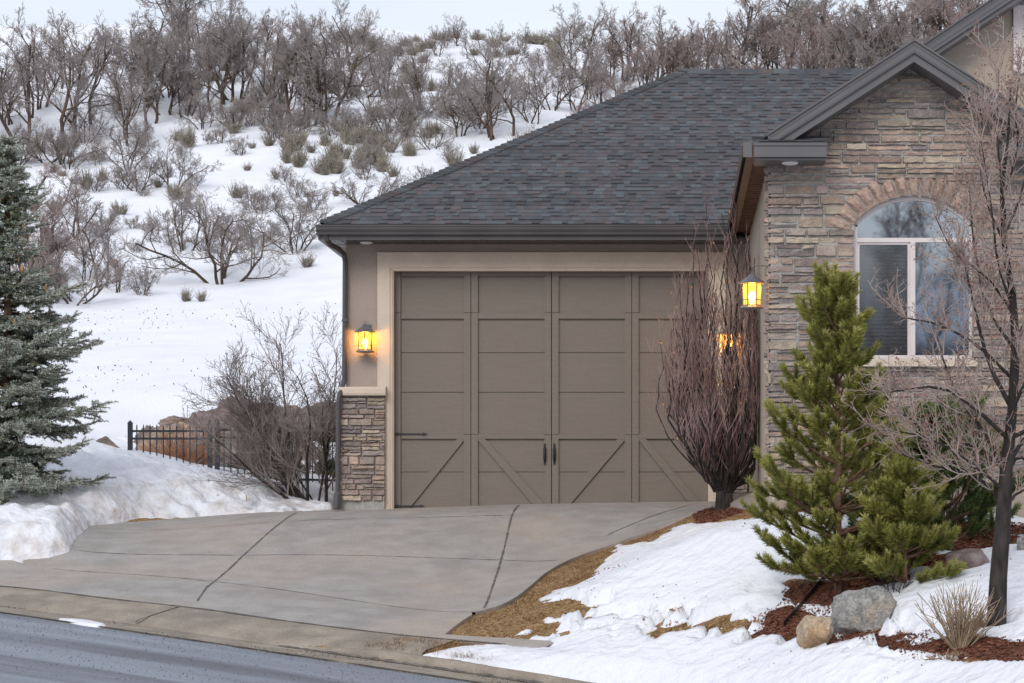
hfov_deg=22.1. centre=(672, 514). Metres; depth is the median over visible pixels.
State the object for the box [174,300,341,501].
bare bush
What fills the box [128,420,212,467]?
iron fence
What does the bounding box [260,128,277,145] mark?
sagebrush
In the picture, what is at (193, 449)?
boulder
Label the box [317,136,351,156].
sagebrush
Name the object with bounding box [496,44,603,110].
oak tree
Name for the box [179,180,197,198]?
oak tree
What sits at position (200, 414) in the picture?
boulder
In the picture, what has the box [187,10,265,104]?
oak tree
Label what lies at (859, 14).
oak tree
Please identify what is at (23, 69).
oak tree
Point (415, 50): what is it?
sagebrush
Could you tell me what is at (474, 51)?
sagebrush
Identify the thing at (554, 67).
oak tree
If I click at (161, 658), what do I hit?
grit
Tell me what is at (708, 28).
oak tree
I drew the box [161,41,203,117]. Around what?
oak tree
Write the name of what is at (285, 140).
sagebrush
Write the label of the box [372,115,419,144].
oak tree
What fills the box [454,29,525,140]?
oak tree
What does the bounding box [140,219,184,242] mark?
oak tree
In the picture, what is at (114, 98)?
oak tree
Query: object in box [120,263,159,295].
oak tree
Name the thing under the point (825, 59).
oak tree
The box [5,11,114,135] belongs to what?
oak tree
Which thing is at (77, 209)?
oak tree
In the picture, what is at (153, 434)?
boulder
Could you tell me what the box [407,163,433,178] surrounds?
oak tree
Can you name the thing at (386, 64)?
oak tree
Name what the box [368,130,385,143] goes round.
sagebrush
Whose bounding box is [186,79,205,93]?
sagebrush
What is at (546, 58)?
oak tree
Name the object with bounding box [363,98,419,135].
oak tree
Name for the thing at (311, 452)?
boulder
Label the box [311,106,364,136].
oak tree
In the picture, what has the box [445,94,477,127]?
oak tree
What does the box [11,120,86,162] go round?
oak tree
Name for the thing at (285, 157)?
sagebrush
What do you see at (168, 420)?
boulder
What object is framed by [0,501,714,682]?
driveway
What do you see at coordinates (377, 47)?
oak tree
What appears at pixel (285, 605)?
sidewalk
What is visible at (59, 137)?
oak tree
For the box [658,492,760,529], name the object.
walkway
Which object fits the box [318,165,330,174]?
sagebrush
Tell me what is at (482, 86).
oak tree
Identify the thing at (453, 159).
sagebrush
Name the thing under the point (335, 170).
sagebrush
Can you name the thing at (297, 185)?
oak tree
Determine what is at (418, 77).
sagebrush
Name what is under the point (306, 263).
sagebrush
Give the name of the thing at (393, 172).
sagebrush
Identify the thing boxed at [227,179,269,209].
oak tree
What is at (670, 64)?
oak tree
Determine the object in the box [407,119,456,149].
oak tree
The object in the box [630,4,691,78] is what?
oak tree
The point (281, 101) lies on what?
sagebrush
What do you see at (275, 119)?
oak tree
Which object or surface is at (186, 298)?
sagebrush
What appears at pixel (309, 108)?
oak tree
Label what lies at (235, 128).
sagebrush
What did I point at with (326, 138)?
sagebrush
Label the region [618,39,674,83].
oak tree
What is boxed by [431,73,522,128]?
oak tree
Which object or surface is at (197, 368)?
debris
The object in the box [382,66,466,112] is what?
oak tree
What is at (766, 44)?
oak tree
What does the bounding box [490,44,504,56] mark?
sagebrush
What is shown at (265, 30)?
oak tree
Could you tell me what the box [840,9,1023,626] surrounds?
bare tree
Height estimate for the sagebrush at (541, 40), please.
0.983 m
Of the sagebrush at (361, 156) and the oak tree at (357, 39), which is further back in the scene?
the oak tree at (357, 39)
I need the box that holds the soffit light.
[782,161,797,164]
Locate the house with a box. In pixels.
[316,0,1023,517]
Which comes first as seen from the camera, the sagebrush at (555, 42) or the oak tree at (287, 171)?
the oak tree at (287, 171)
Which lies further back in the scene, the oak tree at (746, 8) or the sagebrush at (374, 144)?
the oak tree at (746, 8)
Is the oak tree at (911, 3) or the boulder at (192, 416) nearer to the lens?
the boulder at (192, 416)
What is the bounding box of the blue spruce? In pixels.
[0,136,117,503]
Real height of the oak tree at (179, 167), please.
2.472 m
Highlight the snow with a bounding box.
[0,426,1023,682]
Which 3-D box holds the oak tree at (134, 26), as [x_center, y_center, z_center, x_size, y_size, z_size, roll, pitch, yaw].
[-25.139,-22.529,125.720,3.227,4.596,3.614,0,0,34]
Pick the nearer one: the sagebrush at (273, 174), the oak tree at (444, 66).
the sagebrush at (273, 174)
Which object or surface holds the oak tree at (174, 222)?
on the ground at (134, 337)
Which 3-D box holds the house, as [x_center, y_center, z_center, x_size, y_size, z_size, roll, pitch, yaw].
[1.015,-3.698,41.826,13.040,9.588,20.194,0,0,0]
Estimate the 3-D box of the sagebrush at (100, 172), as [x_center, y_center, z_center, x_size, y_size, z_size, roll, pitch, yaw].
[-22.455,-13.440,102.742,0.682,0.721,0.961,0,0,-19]
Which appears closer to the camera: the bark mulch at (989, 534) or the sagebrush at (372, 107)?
the bark mulch at (989, 534)
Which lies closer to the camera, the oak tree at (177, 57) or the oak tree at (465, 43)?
the oak tree at (177, 57)
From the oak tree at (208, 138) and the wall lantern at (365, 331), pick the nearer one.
the wall lantern at (365, 331)
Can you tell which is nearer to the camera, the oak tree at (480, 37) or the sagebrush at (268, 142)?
the sagebrush at (268, 142)
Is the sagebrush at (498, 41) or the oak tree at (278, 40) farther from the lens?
the sagebrush at (498, 41)
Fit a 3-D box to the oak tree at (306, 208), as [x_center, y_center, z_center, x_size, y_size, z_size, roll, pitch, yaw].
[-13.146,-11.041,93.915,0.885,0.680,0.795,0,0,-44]
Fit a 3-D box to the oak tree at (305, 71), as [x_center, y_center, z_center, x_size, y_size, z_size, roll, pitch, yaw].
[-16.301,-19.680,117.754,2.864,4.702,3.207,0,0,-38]
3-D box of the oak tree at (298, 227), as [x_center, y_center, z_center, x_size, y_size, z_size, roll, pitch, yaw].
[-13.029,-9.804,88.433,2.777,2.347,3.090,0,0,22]
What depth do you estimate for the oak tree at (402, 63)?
131.86 m
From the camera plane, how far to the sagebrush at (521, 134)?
110.81 m
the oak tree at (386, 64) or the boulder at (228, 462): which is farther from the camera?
the oak tree at (386, 64)
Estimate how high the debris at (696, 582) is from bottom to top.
1.743 m
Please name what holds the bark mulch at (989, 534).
on the ground at (134, 337)
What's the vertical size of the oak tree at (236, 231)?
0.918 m
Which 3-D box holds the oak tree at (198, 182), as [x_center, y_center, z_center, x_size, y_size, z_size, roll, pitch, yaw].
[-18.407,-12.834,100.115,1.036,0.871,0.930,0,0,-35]
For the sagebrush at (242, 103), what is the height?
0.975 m
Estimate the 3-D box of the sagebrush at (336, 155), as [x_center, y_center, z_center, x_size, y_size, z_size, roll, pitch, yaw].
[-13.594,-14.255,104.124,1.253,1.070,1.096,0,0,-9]
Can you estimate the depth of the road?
28.77 m
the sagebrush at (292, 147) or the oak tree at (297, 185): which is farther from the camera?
the sagebrush at (292, 147)
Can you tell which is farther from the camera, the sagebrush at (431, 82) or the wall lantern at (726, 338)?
the sagebrush at (431, 82)
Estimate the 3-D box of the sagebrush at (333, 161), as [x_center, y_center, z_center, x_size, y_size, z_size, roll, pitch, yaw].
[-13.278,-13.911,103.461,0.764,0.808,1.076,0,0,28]
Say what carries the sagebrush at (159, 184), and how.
on the ground at (134, 337)
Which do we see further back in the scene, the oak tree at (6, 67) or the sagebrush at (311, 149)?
the oak tree at (6, 67)
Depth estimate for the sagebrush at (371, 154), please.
106.33 m
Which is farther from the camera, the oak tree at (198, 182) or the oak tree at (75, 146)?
the oak tree at (75, 146)
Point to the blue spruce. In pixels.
(37, 410)
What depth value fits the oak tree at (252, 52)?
122.62 m
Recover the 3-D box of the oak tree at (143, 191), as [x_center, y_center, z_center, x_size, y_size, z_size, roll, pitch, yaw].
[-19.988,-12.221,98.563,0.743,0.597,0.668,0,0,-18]
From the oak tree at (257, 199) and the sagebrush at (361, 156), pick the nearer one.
the oak tree at (257, 199)
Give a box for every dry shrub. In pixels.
[914,581,1016,649]
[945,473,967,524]
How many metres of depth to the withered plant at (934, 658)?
25.90 m
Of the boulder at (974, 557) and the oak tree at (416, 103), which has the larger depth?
the oak tree at (416, 103)
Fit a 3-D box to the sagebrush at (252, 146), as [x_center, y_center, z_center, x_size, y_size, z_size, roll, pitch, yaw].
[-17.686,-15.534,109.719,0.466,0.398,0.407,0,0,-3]
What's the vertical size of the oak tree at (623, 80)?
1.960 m
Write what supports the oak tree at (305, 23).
on the ground at (134, 337)
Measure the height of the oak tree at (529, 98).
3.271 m
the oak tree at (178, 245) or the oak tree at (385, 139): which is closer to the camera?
the oak tree at (178, 245)
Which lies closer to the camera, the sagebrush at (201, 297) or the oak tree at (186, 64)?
the sagebrush at (201, 297)
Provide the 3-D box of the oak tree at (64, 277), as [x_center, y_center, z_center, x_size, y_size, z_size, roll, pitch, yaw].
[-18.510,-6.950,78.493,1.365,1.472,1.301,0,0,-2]
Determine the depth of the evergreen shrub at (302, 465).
46.96 m
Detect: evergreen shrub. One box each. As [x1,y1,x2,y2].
[254,433,311,473]
[311,459,341,475]
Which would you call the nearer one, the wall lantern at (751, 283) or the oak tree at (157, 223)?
the wall lantern at (751, 283)
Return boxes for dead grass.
[361,634,522,661]
[434,513,979,660]
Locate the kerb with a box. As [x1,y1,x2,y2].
[289,646,593,682]
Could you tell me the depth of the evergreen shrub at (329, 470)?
47.13 m
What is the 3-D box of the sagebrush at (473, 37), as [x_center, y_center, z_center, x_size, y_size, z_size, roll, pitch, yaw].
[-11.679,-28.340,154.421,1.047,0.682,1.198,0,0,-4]
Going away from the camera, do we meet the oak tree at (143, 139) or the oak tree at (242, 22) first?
the oak tree at (143, 139)
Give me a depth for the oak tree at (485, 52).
138.47 m
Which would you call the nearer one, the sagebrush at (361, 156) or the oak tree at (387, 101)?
the sagebrush at (361, 156)
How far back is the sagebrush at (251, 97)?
120.74 m
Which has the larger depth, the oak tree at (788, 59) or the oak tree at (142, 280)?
the oak tree at (788, 59)
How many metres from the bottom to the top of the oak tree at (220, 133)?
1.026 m
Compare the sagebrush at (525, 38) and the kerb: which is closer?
the kerb
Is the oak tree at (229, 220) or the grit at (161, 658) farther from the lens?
the oak tree at (229, 220)
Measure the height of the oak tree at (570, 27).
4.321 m
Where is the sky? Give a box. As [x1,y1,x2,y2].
[0,0,987,45]
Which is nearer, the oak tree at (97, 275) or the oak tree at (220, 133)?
the oak tree at (97, 275)
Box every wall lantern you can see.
[355,321,374,352]
[720,323,732,354]
[738,265,768,308]
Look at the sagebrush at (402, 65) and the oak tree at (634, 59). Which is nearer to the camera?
the oak tree at (634, 59)
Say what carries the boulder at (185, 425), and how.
on the snow
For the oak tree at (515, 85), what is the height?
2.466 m
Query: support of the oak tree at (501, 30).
on the ground at (134, 337)
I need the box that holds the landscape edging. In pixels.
[784,550,855,626]
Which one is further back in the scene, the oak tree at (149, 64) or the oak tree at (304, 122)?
the oak tree at (149, 64)
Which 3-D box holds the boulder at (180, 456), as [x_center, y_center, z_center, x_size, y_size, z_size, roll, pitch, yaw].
[-8.722,-1.226,46.565,1.668,1.024,1.038,0,0,0]
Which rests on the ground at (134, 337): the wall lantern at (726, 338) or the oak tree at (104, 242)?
the oak tree at (104, 242)
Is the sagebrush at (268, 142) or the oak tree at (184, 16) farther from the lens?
the oak tree at (184, 16)
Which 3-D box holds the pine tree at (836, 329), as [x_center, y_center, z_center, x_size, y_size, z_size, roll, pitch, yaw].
[1.890,-0.932,29.208,2.370,3.913,2.172,0,0,0]
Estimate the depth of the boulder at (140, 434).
49.14 m
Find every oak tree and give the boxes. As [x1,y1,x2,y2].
[0,2,50,140]
[0,35,19,118]
[0,53,31,124]
[0,121,49,164]
[4,241,65,292]
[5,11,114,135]
[9,43,36,117]
[10,23,95,109]
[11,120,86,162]
[11,224,70,270]
[13,8,74,88]
[17,117,110,164]
[21,247,136,305]
[22,159,88,214]
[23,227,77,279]
[23,228,75,272]
[27,194,87,259]
[40,259,76,301]
[43,127,107,168]
[48,171,104,240]
[58,99,121,142]
[65,34,139,111]
[67,206,124,286]
[68,35,116,110]
[68,225,109,280]
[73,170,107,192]
[84,10,128,124]
[86,116,157,170]
[86,134,107,164]
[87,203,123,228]
[88,218,109,237]
[92,21,128,52]
[97,250,135,292]
[100,160,140,189]
[102,23,179,106]
[103,19,220,97]
[103,52,140,137]
[104,1,188,85]
[107,148,165,191]
[108,39,193,114]
[116,28,187,123]
[116,182,306,284]
[117,70,157,145]
[118,113,154,145]
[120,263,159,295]
[123,214,149,228]
[128,238,145,251]
[134,184,152,195]
[136,0,223,61]
[138,133,223,187]
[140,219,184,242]
[143,214,160,228]
[156,164,173,176]
[157,1,232,78]
[160,186,228,251]
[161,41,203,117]
[163,238,189,249]
[169,90,221,129]
[172,138,188,156]
[173,75,217,115]
[176,172,205,185]
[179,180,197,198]
[180,221,224,251]
[182,23,272,99]
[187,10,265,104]
[188,29,251,111]
[194,0,285,82]
[201,128,219,143]
[207,98,254,129]
[207,123,239,143]
[207,206,252,228]
[216,99,257,124]
[222,223,254,242]
[225,6,282,82]
[225,135,249,155]
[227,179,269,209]
[232,188,332,252]
[238,98,272,126]
[238,227,274,247]
[239,74,288,115]
[239,185,291,213]
[240,17,355,126]
[242,20,318,118]
[251,103,301,139]
[252,14,275,40]
[252,93,329,134]
[255,218,287,236]
[258,107,316,141]
[259,6,316,100]
[264,1,314,75]
[269,186,283,203]
[270,162,298,181]
[277,173,323,197]
[278,31,333,119]
[283,181,330,209]
[284,19,394,125]
[290,14,323,39]
[293,36,405,99]
[293,82,349,115]
[294,200,321,212]
[300,0,401,65]
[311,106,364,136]
[321,166,415,204]
[330,26,363,59]
[330,98,388,130]
[340,62,400,108]
[341,19,371,44]
[343,31,371,49]
[344,39,371,69]
[345,37,407,98]
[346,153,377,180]
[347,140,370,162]
[348,107,376,131]
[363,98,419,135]
[365,129,394,156]
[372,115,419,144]
[374,39,396,67]
[375,86,426,126]
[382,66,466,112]
[388,30,410,59]
[389,91,435,112]
[391,113,423,133]
[392,88,436,119]
[397,55,411,72]
[402,34,431,100]
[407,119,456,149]
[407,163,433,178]
[414,48,432,68]
[414,76,487,136]
[424,23,449,56]
[426,55,460,73]
[430,92,456,115]
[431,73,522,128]
[437,141,461,158]
[438,28,452,46]
[442,57,479,101]
[443,13,467,45]
[443,57,475,118]
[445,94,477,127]
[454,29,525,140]
[457,31,468,58]
[464,64,546,110]
[466,69,504,107]
[470,60,524,135]
[472,30,481,47]
[477,37,496,62]
[486,20,505,46]
[493,58,559,123]
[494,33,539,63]
[495,37,510,56]
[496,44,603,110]
[512,23,532,55]
[526,47,565,70]
[533,47,541,71]
[540,13,591,44]
[542,59,566,77]
[544,0,617,78]
[552,50,610,111]
[566,94,596,115]
[574,8,649,77]
[576,64,615,102]
[577,73,632,106]
[580,39,607,96]
[580,47,604,99]
[585,26,636,77]
[598,54,641,89]
[604,1,651,80]
[611,43,662,85]
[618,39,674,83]
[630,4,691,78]
[643,26,700,73]
[656,35,698,73]
[657,17,717,68]
[674,29,735,68]
[692,11,730,68]
[697,28,753,68]
[703,19,754,68]
[709,0,780,68]
[719,13,789,68]
[723,23,811,68]
[745,4,804,68]
[745,11,795,68]
[752,0,820,65]
[752,0,839,68]
[776,9,853,68]
[793,0,838,66]
[793,27,838,68]
[799,0,905,68]
[805,8,884,68]
[810,4,890,68]
[828,7,921,68]
[832,0,930,50]
[835,53,873,68]
[847,2,918,67]
[866,0,944,42]
[870,0,965,58]
[871,0,944,62]
[885,0,973,34]
[908,0,955,32]
[909,0,977,37]
[927,0,985,32]
[929,0,986,28]
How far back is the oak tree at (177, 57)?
119.48 m
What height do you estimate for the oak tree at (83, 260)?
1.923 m
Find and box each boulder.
[96,436,119,447]
[133,425,155,443]
[135,423,180,451]
[139,418,227,464]
[155,427,221,463]
[158,415,186,426]
[179,421,197,428]
[185,412,196,422]
[191,395,287,434]
[205,438,240,466]
[220,427,252,469]
[279,405,307,437]
[299,401,341,439]
[300,443,321,460]
[796,615,833,648]
[831,585,896,634]
[945,548,989,568]
[1017,534,1023,550]
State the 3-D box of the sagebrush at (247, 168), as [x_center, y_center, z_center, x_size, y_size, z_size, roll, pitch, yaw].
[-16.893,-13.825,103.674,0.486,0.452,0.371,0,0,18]
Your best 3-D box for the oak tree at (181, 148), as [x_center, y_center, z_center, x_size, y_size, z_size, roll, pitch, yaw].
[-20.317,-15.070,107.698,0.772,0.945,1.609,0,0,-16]
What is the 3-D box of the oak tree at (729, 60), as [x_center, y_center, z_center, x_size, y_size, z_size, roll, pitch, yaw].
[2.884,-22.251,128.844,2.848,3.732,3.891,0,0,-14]
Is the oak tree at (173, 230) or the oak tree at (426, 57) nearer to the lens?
the oak tree at (173, 230)
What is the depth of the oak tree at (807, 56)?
123.04 m
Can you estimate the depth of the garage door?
41.26 m
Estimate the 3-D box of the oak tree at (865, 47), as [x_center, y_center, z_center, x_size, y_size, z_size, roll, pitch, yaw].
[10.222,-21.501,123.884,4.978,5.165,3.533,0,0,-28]
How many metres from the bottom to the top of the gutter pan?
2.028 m
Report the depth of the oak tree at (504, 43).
140.50 m
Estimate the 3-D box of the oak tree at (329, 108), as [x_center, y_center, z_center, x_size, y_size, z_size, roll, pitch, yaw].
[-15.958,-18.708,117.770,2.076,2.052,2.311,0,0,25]
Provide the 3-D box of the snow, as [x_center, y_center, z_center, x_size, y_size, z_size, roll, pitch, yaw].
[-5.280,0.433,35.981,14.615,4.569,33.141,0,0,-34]
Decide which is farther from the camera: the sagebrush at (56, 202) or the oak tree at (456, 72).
the oak tree at (456, 72)
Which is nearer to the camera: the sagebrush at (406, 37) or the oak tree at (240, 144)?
the oak tree at (240, 144)
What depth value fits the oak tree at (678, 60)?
127.62 m
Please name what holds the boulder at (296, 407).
on the ground at (134, 337)
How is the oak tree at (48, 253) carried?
on the ground at (134, 337)
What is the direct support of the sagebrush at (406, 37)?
on the ground at (134, 337)
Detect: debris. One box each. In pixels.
[64,303,341,399]
[558,522,1010,677]
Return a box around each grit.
[0,613,476,682]
[4,605,525,682]
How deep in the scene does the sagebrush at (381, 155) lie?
106.44 m
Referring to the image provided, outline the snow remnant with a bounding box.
[58,618,105,627]
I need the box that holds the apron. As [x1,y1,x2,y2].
[0,586,452,654]
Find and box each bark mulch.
[503,598,976,657]
[691,491,1023,660]
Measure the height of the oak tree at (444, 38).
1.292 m
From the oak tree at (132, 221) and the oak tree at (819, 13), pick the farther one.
the oak tree at (819, 13)
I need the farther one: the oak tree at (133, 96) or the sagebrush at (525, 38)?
the sagebrush at (525, 38)
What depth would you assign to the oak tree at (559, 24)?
153.37 m
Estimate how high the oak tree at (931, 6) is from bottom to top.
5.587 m
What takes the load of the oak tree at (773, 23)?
on the ground at (134, 337)
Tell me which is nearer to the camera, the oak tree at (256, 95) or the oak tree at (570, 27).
the oak tree at (256, 95)
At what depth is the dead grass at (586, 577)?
33.27 m
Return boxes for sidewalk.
[0,560,553,647]
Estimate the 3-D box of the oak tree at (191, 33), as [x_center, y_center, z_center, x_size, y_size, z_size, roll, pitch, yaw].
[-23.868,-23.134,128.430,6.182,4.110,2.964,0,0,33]
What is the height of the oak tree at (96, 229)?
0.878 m
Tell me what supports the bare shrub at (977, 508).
on the ground at (134, 337)
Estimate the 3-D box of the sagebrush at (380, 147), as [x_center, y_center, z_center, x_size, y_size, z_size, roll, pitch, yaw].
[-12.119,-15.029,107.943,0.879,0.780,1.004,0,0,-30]
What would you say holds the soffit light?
attached to the house
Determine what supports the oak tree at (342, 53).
on the ground at (134, 337)
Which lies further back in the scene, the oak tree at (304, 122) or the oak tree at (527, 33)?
the oak tree at (527, 33)
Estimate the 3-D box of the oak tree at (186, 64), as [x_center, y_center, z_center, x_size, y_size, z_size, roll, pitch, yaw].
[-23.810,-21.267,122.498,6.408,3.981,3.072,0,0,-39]
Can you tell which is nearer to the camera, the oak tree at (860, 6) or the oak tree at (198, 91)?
the oak tree at (198, 91)
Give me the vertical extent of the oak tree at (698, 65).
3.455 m
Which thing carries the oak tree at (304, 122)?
on the ground at (134, 337)
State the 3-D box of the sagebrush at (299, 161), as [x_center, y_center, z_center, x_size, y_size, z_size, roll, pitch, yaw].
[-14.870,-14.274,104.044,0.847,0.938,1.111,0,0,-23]
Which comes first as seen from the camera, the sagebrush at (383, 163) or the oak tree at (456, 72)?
the sagebrush at (383, 163)
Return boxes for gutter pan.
[0,606,524,682]
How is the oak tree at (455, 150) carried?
on the ground at (134, 337)
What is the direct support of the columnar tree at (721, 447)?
on the ground at (134, 337)
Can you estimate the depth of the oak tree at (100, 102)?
119.28 m
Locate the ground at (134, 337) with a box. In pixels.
[0,19,1023,682]
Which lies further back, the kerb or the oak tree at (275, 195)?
the oak tree at (275, 195)
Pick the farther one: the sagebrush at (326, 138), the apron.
the sagebrush at (326, 138)
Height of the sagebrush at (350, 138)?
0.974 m
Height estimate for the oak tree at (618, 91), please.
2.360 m
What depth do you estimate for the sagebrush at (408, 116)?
116.25 m
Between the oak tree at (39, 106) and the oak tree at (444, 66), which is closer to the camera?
the oak tree at (39, 106)
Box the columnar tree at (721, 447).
[639,186,759,511]
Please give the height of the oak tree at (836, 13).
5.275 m
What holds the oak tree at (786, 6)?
on the ground at (134, 337)
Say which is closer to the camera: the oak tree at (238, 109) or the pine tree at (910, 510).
the pine tree at (910, 510)
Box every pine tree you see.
[737,258,948,594]
[818,373,919,542]
[854,452,967,583]
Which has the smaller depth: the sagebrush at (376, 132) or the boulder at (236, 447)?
the boulder at (236, 447)
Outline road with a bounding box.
[0,613,472,682]
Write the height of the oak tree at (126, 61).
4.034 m
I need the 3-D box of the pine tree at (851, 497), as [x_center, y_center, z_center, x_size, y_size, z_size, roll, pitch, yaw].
[2.370,-0.478,30.441,1.207,2.372,1.076,0,0,-40]
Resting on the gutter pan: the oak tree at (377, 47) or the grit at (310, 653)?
the grit at (310, 653)
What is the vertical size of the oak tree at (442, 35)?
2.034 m
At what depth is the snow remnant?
32.20 m
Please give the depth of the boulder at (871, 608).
27.82 m
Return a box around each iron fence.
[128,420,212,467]
[215,419,335,489]
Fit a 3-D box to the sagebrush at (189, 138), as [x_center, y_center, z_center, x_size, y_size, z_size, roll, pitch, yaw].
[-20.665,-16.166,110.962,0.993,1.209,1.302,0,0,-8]
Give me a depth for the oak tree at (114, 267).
80.60 m
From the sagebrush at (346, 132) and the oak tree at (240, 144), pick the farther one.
the sagebrush at (346, 132)
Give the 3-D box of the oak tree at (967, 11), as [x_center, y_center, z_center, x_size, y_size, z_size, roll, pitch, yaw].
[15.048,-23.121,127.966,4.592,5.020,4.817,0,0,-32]
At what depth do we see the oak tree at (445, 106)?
113.96 m
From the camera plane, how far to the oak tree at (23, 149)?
108.36 m
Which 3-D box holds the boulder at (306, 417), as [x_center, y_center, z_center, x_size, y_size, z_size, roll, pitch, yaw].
[-6.853,-1.826,51.661,1.097,0.855,0.736,0,0,16]
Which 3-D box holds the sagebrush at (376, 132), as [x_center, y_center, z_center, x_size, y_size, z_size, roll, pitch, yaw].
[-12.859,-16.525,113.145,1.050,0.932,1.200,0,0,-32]
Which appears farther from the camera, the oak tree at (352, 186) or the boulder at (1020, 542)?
the oak tree at (352, 186)
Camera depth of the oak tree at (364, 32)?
134.37 m
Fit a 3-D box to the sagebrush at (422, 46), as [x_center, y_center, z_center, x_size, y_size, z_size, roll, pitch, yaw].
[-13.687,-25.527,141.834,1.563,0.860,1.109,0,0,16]
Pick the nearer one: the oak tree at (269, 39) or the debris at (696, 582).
the debris at (696, 582)
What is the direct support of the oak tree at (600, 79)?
on the ground at (134, 337)
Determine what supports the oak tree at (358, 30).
on the ground at (134, 337)
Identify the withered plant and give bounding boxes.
[871,571,914,592]
[921,649,968,660]
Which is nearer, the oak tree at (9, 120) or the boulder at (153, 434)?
the boulder at (153, 434)
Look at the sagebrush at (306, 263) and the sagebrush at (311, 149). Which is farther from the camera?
the sagebrush at (311, 149)
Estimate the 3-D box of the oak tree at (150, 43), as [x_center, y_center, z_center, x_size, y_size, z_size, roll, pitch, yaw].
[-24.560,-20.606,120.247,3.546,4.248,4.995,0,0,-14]
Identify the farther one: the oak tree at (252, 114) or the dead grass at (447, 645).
the oak tree at (252, 114)
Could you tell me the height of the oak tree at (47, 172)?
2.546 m
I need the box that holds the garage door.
[395,272,707,507]
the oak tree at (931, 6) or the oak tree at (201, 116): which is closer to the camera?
the oak tree at (201, 116)
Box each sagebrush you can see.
[22,133,48,151]
[45,195,65,211]
[59,168,68,175]
[72,165,94,188]
[93,163,109,180]
[110,201,132,214]
[153,175,166,186]
[162,180,184,198]
[165,124,185,140]
[175,120,197,146]
[177,285,196,301]
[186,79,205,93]
[195,287,210,301]
[222,179,247,197]
[223,118,246,133]
[229,96,258,113]
[241,161,252,170]
[242,86,261,102]
[248,142,255,148]
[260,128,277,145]
[269,169,281,178]
[275,92,294,108]
[275,129,300,150]
[276,135,295,153]
[278,144,293,162]
[283,127,310,149]
[288,145,310,166]
[297,251,316,267]
[303,141,318,152]
[307,153,333,173]
[315,127,334,145]
[315,154,333,164]
[316,144,347,164]
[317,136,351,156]
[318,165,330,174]
[323,152,347,173]
[326,110,354,131]
[327,155,347,172]
[335,121,360,137]
[338,125,359,144]
[340,141,353,158]
[346,120,373,142]
[349,146,369,168]
[356,137,372,150]
[362,100,384,116]
[366,142,382,164]
[366,147,392,163]
[367,124,384,140]
[367,137,384,148]
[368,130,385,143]
[370,142,387,156]
[372,153,391,171]
[378,132,404,151]
[384,161,402,176]
[392,82,404,98]
[395,56,412,72]
[396,32,417,46]
[396,105,420,124]
[397,65,414,83]
[398,136,417,155]
[405,43,420,55]
[408,37,430,51]
[408,65,429,87]
[414,34,437,48]
[416,117,435,137]
[418,52,431,62]
[426,29,443,39]
[427,74,438,90]
[429,119,443,133]
[442,145,465,165]
[466,29,483,39]
[468,45,480,54]
[469,141,479,153]
[482,32,504,46]
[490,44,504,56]
[498,34,514,41]
[503,124,532,140]
[514,32,531,43]
[526,29,544,43]
[528,31,552,44]
[542,31,566,61]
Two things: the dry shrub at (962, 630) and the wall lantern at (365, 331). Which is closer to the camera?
the dry shrub at (962, 630)
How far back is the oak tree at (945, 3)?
132.47 m
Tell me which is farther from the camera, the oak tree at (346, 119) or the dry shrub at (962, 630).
the oak tree at (346, 119)
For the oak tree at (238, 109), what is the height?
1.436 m
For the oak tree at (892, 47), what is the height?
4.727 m
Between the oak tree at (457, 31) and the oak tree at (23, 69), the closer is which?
the oak tree at (23, 69)
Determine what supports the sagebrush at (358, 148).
on the ground at (134, 337)
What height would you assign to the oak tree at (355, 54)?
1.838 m
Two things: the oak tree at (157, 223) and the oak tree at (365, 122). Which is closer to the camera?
the oak tree at (157, 223)
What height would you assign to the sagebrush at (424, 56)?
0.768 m
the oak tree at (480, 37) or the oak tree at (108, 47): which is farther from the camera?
the oak tree at (480, 37)
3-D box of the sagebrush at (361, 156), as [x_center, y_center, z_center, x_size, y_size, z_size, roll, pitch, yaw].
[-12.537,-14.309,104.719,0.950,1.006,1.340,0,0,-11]
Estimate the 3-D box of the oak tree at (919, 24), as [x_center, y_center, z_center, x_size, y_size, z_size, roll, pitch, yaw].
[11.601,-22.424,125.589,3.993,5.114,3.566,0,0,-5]
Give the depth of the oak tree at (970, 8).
133.73 m
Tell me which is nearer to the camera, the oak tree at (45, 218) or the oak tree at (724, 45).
the oak tree at (45, 218)
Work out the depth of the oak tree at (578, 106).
114.10 m
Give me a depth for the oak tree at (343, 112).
114.55 m
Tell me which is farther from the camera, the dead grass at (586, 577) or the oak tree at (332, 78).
the oak tree at (332, 78)
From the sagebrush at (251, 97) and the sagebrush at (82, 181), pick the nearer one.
the sagebrush at (82, 181)
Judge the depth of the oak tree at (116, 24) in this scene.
136.24 m
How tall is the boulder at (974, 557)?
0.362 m
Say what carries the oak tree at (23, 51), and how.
on the ground at (134, 337)
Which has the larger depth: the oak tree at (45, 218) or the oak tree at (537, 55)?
the oak tree at (537, 55)
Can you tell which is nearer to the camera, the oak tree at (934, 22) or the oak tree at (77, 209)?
the oak tree at (77, 209)
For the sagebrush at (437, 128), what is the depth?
114.79 m
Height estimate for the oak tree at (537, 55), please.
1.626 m
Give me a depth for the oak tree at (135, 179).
99.55 m
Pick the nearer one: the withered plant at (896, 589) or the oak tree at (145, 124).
the withered plant at (896, 589)
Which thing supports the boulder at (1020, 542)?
on the ground at (134, 337)
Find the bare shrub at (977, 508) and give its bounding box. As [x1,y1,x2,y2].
[894,385,1023,551]
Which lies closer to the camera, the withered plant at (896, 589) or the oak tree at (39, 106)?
the withered plant at (896, 589)

